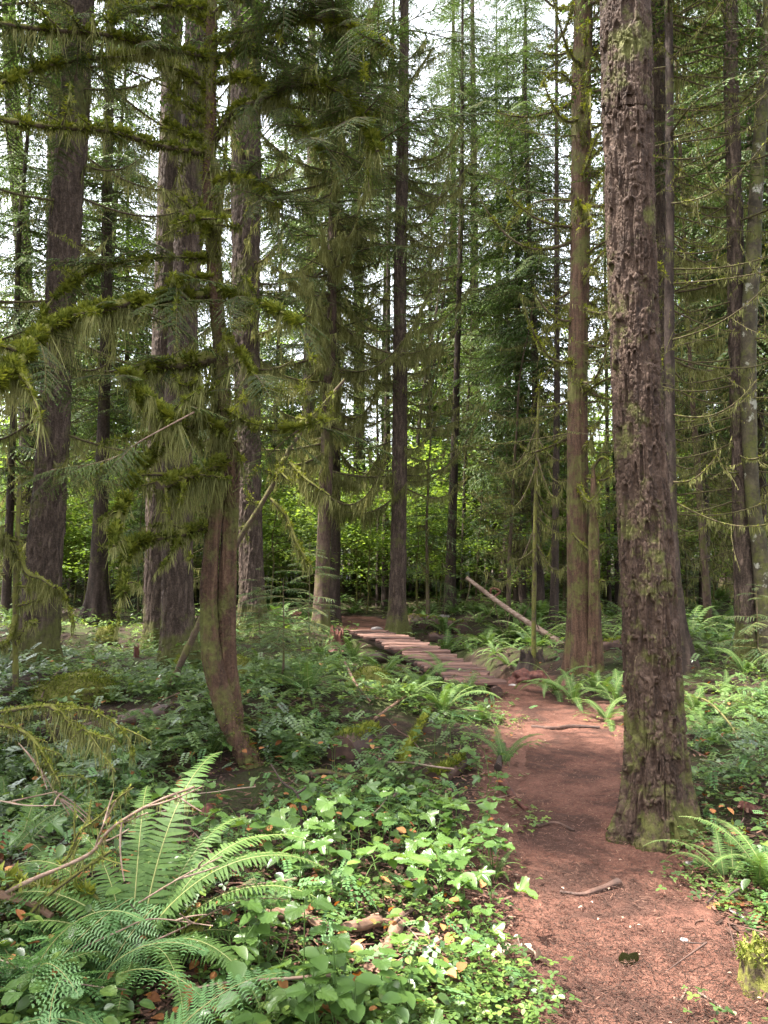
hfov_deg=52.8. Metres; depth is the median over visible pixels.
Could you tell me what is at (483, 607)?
sword fern
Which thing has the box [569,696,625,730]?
sword fern
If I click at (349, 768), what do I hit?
leafy plant
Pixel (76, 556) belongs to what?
leafy shrub
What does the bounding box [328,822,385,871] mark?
leafy plant
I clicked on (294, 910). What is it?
leafy plant
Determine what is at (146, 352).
broadleaf tree
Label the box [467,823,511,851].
leafy plant
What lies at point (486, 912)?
leafy plant
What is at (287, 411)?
leafy shrub
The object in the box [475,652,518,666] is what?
sword fern
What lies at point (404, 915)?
twig
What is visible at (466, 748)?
leafy plant
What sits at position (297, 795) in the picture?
bare sapling
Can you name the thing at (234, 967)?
leafy plant
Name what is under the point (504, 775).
leafy plant
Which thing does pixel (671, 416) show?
conifer tree
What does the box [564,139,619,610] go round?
conifer tree
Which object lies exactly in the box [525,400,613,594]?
leafy shrub
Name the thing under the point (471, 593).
sword fern
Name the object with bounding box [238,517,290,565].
leafy shrub
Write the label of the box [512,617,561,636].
sword fern
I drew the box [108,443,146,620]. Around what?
young conifer
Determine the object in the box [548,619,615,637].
sword fern
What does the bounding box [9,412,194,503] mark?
cedar branch
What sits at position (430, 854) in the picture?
leafy plant
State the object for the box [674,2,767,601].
conifer tree
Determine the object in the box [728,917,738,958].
twig
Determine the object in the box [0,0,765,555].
sky
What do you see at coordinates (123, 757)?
leafy plant
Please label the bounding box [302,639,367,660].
sword fern
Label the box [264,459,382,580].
leafy shrub
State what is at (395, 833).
leafy plant
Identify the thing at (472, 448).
broadleaf tree
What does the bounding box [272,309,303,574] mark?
broadleaf tree
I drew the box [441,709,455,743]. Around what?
leafy plant
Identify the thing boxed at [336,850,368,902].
leafy plant
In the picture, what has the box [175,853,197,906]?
leafy plant
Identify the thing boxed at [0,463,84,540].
leafy shrub
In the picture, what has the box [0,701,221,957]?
dead bush
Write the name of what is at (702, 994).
twig
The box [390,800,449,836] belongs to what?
leafy plant
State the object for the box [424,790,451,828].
leafy plant
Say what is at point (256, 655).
sword fern
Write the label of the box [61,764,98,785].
leafy plant
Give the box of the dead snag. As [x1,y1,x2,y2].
[571,427,615,673]
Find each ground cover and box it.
[0,572,733,668]
[0,591,767,1023]
[0,608,767,1023]
[0,609,421,793]
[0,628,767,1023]
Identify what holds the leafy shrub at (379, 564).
on the forest floor
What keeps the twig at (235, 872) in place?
on the forest floor
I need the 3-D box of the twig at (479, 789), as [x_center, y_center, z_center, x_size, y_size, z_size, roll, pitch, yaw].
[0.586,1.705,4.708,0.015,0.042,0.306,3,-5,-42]
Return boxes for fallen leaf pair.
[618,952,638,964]
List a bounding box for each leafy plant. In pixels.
[0,977,48,1023]
[2,806,46,832]
[7,810,66,869]
[24,757,57,769]
[33,708,43,742]
[49,696,67,722]
[54,785,95,810]
[56,778,75,801]
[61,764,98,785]
[62,805,94,841]
[67,695,79,716]
[75,824,101,869]
[75,848,108,878]
[98,801,120,830]
[102,799,139,822]
[104,824,139,847]
[108,751,129,803]
[113,672,130,697]
[124,770,177,808]
[130,708,152,735]
[145,787,169,841]
[167,798,203,868]
[168,669,179,693]
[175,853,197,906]
[182,917,259,955]
[191,811,233,859]
[195,778,215,829]
[207,806,261,850]
[207,946,230,989]
[208,723,249,759]
[208,784,230,817]
[215,911,287,980]
[216,890,262,964]
[216,960,255,1023]
[225,968,312,1023]
[230,808,303,841]
[231,945,255,1009]
[231,1013,266,1023]
[232,912,328,971]
[236,909,279,985]
[249,772,284,807]
[249,798,307,841]
[249,809,285,872]
[250,900,287,961]
[256,820,290,869]
[264,950,354,1004]
[266,978,356,1023]
[270,824,328,883]
[277,831,346,877]
[278,786,317,806]
[280,806,335,838]
[281,829,313,881]
[281,838,316,872]
[284,888,334,982]
[285,976,337,1023]
[286,797,314,836]
[286,825,340,871]
[287,823,320,901]
[290,986,318,1023]
[291,955,335,1023]
[294,775,317,819]
[295,961,362,1012]
[298,946,329,984]
[301,820,389,884]
[302,985,330,1021]
[303,814,336,873]
[306,851,404,916]
[307,942,349,986]
[308,922,353,1001]
[309,841,341,895]
[311,798,347,832]
[313,775,332,813]
[315,793,351,867]
[315,978,354,1022]
[322,714,350,728]
[323,737,338,769]
[326,738,342,770]
[327,972,383,1023]
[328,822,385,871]
[329,799,362,831]
[331,775,381,822]
[334,763,355,778]
[335,766,375,811]
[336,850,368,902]
[339,800,361,845]
[352,810,391,843]
[352,825,403,861]
[355,845,431,910]
[356,947,396,1003]
[363,801,422,835]
[364,713,379,719]
[364,748,398,767]
[364,759,382,784]
[366,767,388,798]
[366,1003,449,1023]
[373,738,395,771]
[375,811,412,862]
[377,969,424,1023]
[378,786,407,840]
[378,933,412,1006]
[381,991,408,1023]
[390,787,407,806]
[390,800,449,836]
[392,794,430,810]
[395,791,452,830]
[395,839,482,909]
[397,810,450,870]
[398,965,423,1006]
[403,860,446,896]
[405,814,471,848]
[406,781,432,821]
[407,780,452,796]
[408,784,452,812]
[408,797,441,839]
[412,726,422,746]
[412,871,471,914]
[412,957,449,1001]
[414,832,451,877]
[416,841,444,876]
[420,846,453,913]
[423,865,445,884]
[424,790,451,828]
[426,723,442,757]
[430,848,453,896]
[432,896,453,930]
[434,843,480,893]
[436,719,454,722]
[436,849,494,892]
[436,855,468,912]
[437,812,460,837]
[440,833,471,870]
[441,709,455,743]
[442,801,469,836]
[443,816,488,867]
[444,859,477,917]
[445,909,505,940]
[449,786,509,836]
[450,791,469,824]
[450,870,538,929]
[453,910,503,950]
[459,722,472,744]
[460,744,512,776]
[465,823,512,868]
[467,751,482,774]
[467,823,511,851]
[470,933,496,984]
[471,822,502,869]
[471,834,505,881]
[472,770,507,794]
[472,903,494,935]
[476,796,504,859]
[476,803,497,841]
[476,971,501,1009]
[484,837,514,883]
[488,771,508,801]
[685,715,696,737]
[699,701,717,714]
[699,766,722,799]
[700,701,718,719]
[702,712,714,724]
[704,737,719,751]
[725,791,745,811]
[733,796,755,811]
[735,668,760,681]
[738,705,760,720]
[749,774,763,802]
[755,695,767,703]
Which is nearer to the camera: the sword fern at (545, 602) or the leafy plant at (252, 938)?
the leafy plant at (252, 938)
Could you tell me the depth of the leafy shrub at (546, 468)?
30.75 m
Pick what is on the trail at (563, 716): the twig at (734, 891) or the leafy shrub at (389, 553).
the twig at (734, 891)
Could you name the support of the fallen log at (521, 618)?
on the forest floor
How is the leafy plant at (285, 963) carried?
on the forest floor
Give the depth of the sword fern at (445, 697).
7.00 m
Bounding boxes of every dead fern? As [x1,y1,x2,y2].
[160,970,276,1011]
[707,894,767,925]
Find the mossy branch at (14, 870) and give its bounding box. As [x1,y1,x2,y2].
[0,860,208,939]
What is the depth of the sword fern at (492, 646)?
12.72 m
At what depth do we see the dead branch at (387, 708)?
6.55 m
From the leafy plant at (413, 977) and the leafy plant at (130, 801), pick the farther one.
the leafy plant at (130, 801)
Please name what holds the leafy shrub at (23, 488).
on the forest floor
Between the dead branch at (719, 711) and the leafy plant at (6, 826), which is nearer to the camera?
the leafy plant at (6, 826)
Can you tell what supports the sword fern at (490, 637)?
on the forest floor
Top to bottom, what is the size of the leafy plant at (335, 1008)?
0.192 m
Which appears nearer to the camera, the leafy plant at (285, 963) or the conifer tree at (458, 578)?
the leafy plant at (285, 963)
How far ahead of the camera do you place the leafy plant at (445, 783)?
4.45 m
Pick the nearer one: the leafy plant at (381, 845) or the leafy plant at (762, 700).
the leafy plant at (381, 845)
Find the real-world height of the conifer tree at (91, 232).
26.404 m
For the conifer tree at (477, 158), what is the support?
on the forest floor
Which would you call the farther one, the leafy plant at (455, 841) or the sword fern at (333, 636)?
the sword fern at (333, 636)
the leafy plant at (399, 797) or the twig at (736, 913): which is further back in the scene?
the leafy plant at (399, 797)
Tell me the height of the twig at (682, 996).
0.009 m
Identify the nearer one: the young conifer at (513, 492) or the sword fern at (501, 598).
the young conifer at (513, 492)
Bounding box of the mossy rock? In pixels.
[92,624,118,644]
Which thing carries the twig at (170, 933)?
on the sword fern at (187, 889)
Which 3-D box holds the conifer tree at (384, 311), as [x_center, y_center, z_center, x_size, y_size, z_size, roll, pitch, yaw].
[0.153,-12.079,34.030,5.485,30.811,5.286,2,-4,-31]
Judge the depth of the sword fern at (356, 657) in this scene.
9.56 m
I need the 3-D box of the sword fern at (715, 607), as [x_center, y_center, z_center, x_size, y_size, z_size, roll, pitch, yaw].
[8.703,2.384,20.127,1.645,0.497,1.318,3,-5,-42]
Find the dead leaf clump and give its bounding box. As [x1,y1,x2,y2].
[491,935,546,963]
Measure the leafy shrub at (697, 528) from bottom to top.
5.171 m
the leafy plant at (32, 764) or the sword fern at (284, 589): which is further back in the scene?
the sword fern at (284, 589)
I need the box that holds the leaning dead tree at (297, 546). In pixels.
[162,378,345,696]
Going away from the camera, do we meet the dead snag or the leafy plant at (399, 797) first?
the leafy plant at (399, 797)
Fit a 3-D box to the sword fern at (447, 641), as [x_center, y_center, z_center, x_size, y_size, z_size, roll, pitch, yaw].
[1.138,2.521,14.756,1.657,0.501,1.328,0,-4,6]
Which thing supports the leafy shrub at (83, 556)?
on the forest floor
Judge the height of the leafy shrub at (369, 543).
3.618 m
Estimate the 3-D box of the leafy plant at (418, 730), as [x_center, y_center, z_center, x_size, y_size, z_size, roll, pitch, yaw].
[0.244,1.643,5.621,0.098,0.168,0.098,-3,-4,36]
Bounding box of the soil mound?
[508,668,547,682]
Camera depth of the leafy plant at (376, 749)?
4.86 m
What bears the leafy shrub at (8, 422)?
on the forest floor
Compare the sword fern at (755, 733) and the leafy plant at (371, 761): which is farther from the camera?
the sword fern at (755, 733)
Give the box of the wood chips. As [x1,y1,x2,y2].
[460,740,760,1022]
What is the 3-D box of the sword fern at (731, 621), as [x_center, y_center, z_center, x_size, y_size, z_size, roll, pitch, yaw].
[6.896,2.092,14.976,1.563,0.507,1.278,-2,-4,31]
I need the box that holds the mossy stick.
[394,705,434,773]
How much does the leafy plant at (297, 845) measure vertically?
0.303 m
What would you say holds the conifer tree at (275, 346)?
on the forest floor
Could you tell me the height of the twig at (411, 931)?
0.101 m
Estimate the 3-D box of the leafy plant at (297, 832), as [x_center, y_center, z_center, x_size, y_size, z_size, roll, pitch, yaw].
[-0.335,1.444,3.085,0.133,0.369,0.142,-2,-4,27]
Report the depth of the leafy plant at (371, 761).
4.59 m
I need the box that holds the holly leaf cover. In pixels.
[0,616,767,816]
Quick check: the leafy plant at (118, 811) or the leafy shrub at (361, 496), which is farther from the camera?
the leafy shrub at (361, 496)
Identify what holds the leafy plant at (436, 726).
on the forest floor
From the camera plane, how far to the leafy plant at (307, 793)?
3.95 m
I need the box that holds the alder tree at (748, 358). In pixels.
[740,0,767,664]
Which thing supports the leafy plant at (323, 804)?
on the forest floor
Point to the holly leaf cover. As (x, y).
(286, 719)
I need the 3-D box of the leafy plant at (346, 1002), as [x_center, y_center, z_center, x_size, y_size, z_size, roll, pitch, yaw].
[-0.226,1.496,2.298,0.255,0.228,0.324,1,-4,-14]
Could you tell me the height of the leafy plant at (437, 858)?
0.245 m
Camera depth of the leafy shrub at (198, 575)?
26.96 m
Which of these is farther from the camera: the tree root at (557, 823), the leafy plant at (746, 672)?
the leafy plant at (746, 672)
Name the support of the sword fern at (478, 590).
on the forest floor
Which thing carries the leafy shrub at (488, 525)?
on the forest floor
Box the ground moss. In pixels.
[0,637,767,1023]
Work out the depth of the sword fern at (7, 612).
17.05 m
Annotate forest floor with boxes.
[0,556,767,1023]
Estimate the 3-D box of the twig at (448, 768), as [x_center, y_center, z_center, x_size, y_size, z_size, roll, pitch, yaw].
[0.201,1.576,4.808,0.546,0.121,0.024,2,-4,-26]
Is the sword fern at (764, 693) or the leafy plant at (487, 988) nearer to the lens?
the leafy plant at (487, 988)
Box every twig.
[0,959,125,989]
[142,898,286,945]
[151,692,179,707]
[167,973,330,995]
[180,812,237,873]
[184,786,255,795]
[244,877,296,886]
[332,848,346,920]
[377,760,453,769]
[387,719,424,752]
[393,907,431,925]
[398,917,423,946]
[439,702,482,711]
[461,789,498,794]
[665,942,707,971]
[673,988,687,1000]
[679,857,722,907]
[697,992,726,1013]
[706,891,716,903]
[728,888,739,896]
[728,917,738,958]
[729,908,747,922]
[730,923,765,933]
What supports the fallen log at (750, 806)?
on the forest floor
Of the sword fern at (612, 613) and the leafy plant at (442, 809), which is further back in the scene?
the sword fern at (612, 613)
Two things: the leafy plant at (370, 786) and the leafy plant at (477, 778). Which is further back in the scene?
the leafy plant at (477, 778)
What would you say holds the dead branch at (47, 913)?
on the ground cover at (148, 1003)
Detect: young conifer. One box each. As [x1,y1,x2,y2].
[0,454,24,598]
[108,348,150,613]
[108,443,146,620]
[117,454,145,605]
[192,371,234,578]
[201,348,270,599]
[236,568,292,646]
[236,579,336,683]
[257,542,345,647]
[280,377,359,574]
[341,347,391,594]
[374,341,472,614]
[422,580,460,614]
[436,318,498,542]
[458,438,502,601]
[461,245,562,606]
[512,492,547,599]
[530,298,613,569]
[543,387,566,613]
[559,433,566,591]
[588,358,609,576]
[589,280,690,618]
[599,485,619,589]
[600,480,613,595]
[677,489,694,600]
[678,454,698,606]
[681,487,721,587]
[713,584,767,671]
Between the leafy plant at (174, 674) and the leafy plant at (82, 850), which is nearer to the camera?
the leafy plant at (82, 850)
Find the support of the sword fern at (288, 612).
on the forest floor
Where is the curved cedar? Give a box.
[0,0,467,769]
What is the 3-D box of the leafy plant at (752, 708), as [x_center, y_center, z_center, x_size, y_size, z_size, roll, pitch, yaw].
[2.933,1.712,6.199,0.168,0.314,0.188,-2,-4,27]
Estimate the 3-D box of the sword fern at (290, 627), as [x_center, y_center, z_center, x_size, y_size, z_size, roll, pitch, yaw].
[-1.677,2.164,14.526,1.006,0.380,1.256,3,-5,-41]
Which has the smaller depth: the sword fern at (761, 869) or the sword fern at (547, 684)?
the sword fern at (761, 869)
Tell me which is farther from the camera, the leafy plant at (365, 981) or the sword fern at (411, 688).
the sword fern at (411, 688)
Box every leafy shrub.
[0,420,36,553]
[0,439,88,558]
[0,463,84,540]
[0,491,82,581]
[0,499,28,592]
[2,500,91,582]
[2,504,84,574]
[12,515,110,590]
[62,472,141,601]
[62,495,142,596]
[63,485,90,571]
[63,488,111,602]
[63,491,113,587]
[68,406,142,580]
[76,477,141,607]
[78,443,238,573]
[79,487,144,599]
[84,501,194,591]
[108,507,200,570]
[124,493,237,578]
[193,507,203,600]
[193,511,282,586]
[194,454,313,563]
[195,502,218,575]
[200,445,359,612]
[220,493,293,585]
[221,522,295,572]
[238,462,292,566]
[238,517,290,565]
[262,397,343,534]
[262,421,299,585]
[262,446,362,593]
[262,488,342,592]
[262,512,314,605]
[263,493,314,594]
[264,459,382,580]
[264,489,330,599]
[264,512,315,578]
[265,501,296,591]
[269,400,382,526]
[294,496,379,595]
[299,488,417,602]
[308,490,422,613]
[314,486,390,596]
[340,487,412,596]
[340,527,374,590]
[341,433,375,581]
[341,453,410,591]
[343,519,422,581]
[346,459,480,608]
[350,486,439,590]
[356,440,479,596]
[357,486,441,567]
[361,381,491,589]
[365,506,459,598]
[380,493,460,586]
[384,486,472,603]
[389,437,498,565]
[406,491,507,607]
[407,493,494,579]
[407,504,483,567]
[408,500,498,577]
[409,396,505,588]
[463,500,561,589]
[471,487,504,566]
[472,452,566,594]
[475,503,561,589]
[476,504,548,572]
[479,403,601,549]
[490,485,564,580]
[499,471,619,584]
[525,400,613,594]
[540,400,610,490]
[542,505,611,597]
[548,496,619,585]
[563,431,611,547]
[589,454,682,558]
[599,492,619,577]
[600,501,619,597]
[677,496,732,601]
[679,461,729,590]
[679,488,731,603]
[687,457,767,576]
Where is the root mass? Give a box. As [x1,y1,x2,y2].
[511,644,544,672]
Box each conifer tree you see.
[0,0,29,58]
[0,0,98,616]
[0,0,124,595]
[0,0,155,406]
[0,0,274,673]
[0,1,224,625]
[18,204,129,589]
[36,1,158,577]
[68,215,122,580]
[70,17,157,559]
[95,0,230,648]
[129,4,304,591]
[138,80,264,588]
[140,0,251,670]
[158,0,295,634]
[220,0,450,632]
[221,0,413,592]
[229,128,323,591]
[261,153,382,547]
[263,0,421,622]
[283,0,425,587]
[306,0,514,636]
[344,0,443,581]
[346,124,446,610]
[349,321,412,606]
[368,85,488,591]
[380,0,565,613]
[381,0,512,588]
[407,0,546,586]
[408,105,453,597]
[415,142,457,591]
[432,0,612,603]
[432,0,742,675]
[436,0,599,609]
[439,267,499,599]
[440,0,549,586]
[450,203,552,598]
[459,7,595,611]
[459,314,545,595]
[460,0,616,621]
[474,389,566,663]
[488,0,767,674]
[534,0,767,666]
[537,0,767,411]
[560,6,714,567]
[560,171,611,603]
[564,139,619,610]
[588,10,730,608]
[590,2,767,634]
[594,0,767,611]
[599,0,706,853]
[673,0,767,578]
[674,1,767,558]
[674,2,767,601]
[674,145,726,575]
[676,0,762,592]
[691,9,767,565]
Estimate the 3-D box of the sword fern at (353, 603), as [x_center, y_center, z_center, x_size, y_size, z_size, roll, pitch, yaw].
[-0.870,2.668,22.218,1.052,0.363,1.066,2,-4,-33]
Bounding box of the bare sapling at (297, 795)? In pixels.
[270,763,305,828]
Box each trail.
[275,614,384,629]
[493,678,766,1023]
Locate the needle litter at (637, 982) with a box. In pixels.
[419,681,767,1023]
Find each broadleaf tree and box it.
[0,291,12,417]
[70,213,195,511]
[259,308,303,483]
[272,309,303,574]
[375,267,495,587]
[407,278,466,581]
[407,333,470,581]
[408,354,461,585]
[421,325,465,461]
[436,349,498,587]
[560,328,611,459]
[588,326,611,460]
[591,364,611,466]
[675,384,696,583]
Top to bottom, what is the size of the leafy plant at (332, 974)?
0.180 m
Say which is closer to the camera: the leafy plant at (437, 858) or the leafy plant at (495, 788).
the leafy plant at (437, 858)
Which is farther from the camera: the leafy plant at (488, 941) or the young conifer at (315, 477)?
the young conifer at (315, 477)
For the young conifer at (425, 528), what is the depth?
18.52 m
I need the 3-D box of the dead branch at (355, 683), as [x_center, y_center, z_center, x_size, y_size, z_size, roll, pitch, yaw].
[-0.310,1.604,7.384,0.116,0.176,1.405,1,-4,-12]
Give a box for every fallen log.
[75,701,178,736]
[166,653,180,675]
[326,720,382,759]
[408,613,468,633]
[425,751,468,786]
[429,632,500,646]
[464,573,564,643]
[603,635,621,651]
[705,816,748,841]
[738,800,767,816]
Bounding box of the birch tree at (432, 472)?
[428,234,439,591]
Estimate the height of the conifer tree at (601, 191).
38.497 m
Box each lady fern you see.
[0,883,175,1005]
[0,891,209,1023]
[14,967,291,1023]
[206,866,310,911]
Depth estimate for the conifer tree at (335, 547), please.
18.99 m
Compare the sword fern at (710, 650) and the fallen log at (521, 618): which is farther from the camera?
the fallen log at (521, 618)
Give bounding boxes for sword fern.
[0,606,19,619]
[0,752,341,1023]
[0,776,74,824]
[0,786,138,865]
[109,710,206,744]
[154,717,264,761]
[172,678,278,736]
[248,649,276,663]
[250,652,357,709]
[258,623,308,643]
[267,585,293,594]
[268,601,305,626]
[270,590,303,601]
[273,616,318,638]
[288,589,313,598]
[292,602,336,623]
[295,641,342,661]
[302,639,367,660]
[318,627,349,644]
[323,638,388,666]
[340,594,354,601]
[341,598,370,609]
[342,600,370,613]
[351,587,380,596]
[354,647,423,673]
[376,678,447,704]
[384,661,456,696]
[397,683,500,723]
[406,589,422,597]
[408,602,441,614]
[409,613,478,635]
[409,651,480,686]
[414,604,445,613]
[425,590,443,597]
[430,629,476,651]
[433,588,468,602]
[433,597,480,614]
[438,673,495,701]
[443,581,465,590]
[451,635,478,651]
[457,701,512,724]
[457,727,548,765]
[458,628,500,641]
[461,610,495,622]
[461,627,515,647]
[462,601,500,615]
[465,588,488,595]
[466,584,493,595]
[469,847,518,881]
[472,619,530,644]
[473,600,512,616]
[473,602,536,616]
[475,641,518,654]
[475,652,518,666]
[479,628,519,644]
[481,618,546,638]
[492,590,512,601]
[494,621,557,643]
[499,603,562,623]
[500,603,546,618]
[502,621,564,648]
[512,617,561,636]
[514,662,590,701]
[516,599,566,614]
[520,600,566,614]
[528,600,560,614]
[528,669,609,710]
[541,610,618,629]
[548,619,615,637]
[553,619,618,646]
[567,669,626,703]
[568,670,621,692]
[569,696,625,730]
[601,607,615,616]
[603,600,621,615]
[647,825,751,882]
[679,816,767,891]
[684,685,744,722]
[685,596,718,607]
[686,595,733,609]
[687,605,734,638]
[688,713,736,747]
[691,669,741,695]
[692,642,730,664]
[698,622,725,635]
[699,605,734,626]
[700,647,767,675]
[702,625,733,643]
[710,627,734,636]
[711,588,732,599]
[712,607,733,623]
[723,681,767,710]
[732,721,767,745]
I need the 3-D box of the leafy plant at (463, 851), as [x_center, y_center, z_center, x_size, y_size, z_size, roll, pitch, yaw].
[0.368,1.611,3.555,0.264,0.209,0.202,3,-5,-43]
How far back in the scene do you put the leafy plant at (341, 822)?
3.89 m
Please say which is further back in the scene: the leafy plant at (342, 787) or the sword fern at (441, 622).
the sword fern at (441, 622)
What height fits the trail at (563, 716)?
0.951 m
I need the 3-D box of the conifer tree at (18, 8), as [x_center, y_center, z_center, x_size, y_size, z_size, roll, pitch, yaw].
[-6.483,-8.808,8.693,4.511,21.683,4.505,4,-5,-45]
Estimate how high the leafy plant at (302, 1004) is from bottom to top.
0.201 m
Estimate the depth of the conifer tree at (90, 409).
26.72 m
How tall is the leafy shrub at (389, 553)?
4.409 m
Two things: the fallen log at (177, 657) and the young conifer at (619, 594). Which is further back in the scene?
the young conifer at (619, 594)
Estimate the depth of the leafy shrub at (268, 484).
29.87 m
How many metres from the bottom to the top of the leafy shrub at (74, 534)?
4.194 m
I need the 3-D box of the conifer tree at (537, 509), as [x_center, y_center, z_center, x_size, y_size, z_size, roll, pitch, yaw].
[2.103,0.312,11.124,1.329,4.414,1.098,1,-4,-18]
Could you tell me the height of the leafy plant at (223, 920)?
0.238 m
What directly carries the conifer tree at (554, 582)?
on the forest floor
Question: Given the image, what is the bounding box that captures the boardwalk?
[348,630,506,697]
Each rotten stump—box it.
[61,608,83,624]
[133,645,139,657]
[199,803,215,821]
[327,625,347,651]
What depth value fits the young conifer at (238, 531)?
24.38 m
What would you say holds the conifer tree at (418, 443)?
on the forest floor
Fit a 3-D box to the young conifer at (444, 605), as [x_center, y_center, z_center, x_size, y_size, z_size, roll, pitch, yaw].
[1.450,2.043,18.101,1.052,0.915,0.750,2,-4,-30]
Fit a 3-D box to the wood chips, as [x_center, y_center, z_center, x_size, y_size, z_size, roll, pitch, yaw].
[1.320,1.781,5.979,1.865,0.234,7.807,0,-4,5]
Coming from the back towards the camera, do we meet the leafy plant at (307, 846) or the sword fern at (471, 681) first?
the sword fern at (471, 681)
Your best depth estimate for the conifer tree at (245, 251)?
14.24 m
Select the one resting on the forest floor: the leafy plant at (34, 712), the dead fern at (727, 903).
the leafy plant at (34, 712)
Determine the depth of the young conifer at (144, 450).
21.82 m
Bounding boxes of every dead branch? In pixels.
[0,890,53,917]
[256,907,382,932]
[301,769,366,783]
[344,661,370,701]
[373,695,406,719]
[684,695,743,752]
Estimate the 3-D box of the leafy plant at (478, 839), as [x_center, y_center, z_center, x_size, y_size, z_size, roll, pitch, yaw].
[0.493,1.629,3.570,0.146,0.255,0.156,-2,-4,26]
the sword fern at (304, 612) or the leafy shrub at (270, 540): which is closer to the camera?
the sword fern at (304, 612)
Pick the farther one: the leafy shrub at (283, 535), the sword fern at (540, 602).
the leafy shrub at (283, 535)
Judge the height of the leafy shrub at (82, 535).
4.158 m
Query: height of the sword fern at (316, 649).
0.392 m
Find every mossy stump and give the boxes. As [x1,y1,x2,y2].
[27,668,124,705]
[236,653,251,676]
[342,664,398,694]
[730,930,767,999]
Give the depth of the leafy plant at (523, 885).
3.10 m
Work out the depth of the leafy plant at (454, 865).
3.31 m
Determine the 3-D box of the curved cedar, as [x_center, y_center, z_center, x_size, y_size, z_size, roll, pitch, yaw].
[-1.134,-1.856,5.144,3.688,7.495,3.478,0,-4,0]
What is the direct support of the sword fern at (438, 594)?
on the forest floor
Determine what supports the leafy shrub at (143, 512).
on the forest floor
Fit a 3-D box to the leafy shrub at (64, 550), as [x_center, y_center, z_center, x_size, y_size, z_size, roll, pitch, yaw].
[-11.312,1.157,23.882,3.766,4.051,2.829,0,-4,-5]
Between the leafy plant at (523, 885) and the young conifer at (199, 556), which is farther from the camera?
the young conifer at (199, 556)
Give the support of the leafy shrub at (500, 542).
on the forest floor
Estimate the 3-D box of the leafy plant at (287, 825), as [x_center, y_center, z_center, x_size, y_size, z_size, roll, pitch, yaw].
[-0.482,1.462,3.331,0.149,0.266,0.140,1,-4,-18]
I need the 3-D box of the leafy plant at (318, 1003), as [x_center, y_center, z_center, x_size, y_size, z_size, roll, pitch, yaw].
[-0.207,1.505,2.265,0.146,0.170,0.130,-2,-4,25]
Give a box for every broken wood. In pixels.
[234,878,256,894]
[357,963,407,973]
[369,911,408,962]
[494,742,505,771]
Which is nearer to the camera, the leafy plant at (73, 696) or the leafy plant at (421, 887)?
the leafy plant at (421, 887)
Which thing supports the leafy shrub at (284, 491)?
on the forest floor
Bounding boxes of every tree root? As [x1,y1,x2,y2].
[498,778,528,810]
[531,724,599,729]
[536,821,574,831]
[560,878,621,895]
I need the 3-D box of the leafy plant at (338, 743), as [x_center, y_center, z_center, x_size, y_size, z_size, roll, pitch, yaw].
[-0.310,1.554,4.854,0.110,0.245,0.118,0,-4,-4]
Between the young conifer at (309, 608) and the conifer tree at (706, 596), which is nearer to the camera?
the young conifer at (309, 608)
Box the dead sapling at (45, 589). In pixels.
[0,477,76,695]
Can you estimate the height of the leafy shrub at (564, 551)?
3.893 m
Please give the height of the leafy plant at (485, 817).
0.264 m
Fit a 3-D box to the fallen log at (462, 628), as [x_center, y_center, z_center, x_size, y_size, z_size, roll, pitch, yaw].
[1.055,2.390,16.477,0.429,0.430,1.860,3,-4,-37]
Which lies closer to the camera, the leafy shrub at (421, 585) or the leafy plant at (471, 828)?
the leafy plant at (471, 828)
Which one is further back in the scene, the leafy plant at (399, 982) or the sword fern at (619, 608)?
the sword fern at (619, 608)
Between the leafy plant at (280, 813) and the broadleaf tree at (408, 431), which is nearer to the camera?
the leafy plant at (280, 813)
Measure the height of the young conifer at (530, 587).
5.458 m
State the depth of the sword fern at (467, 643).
13.96 m
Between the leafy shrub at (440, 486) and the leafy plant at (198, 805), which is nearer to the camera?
the leafy plant at (198, 805)
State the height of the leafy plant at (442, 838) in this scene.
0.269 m
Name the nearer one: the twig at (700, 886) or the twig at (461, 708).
the twig at (700, 886)
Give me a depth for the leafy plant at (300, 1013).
2.24 m
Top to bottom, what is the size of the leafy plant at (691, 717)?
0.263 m
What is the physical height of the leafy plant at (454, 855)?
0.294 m
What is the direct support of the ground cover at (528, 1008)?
on the forest floor
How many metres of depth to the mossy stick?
5.72 m
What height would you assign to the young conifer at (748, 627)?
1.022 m
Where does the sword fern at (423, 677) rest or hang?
on the forest floor
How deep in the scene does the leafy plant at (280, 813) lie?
3.51 m
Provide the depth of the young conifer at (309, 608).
12.08 m
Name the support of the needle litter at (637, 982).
on the forest floor
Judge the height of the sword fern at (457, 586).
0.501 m

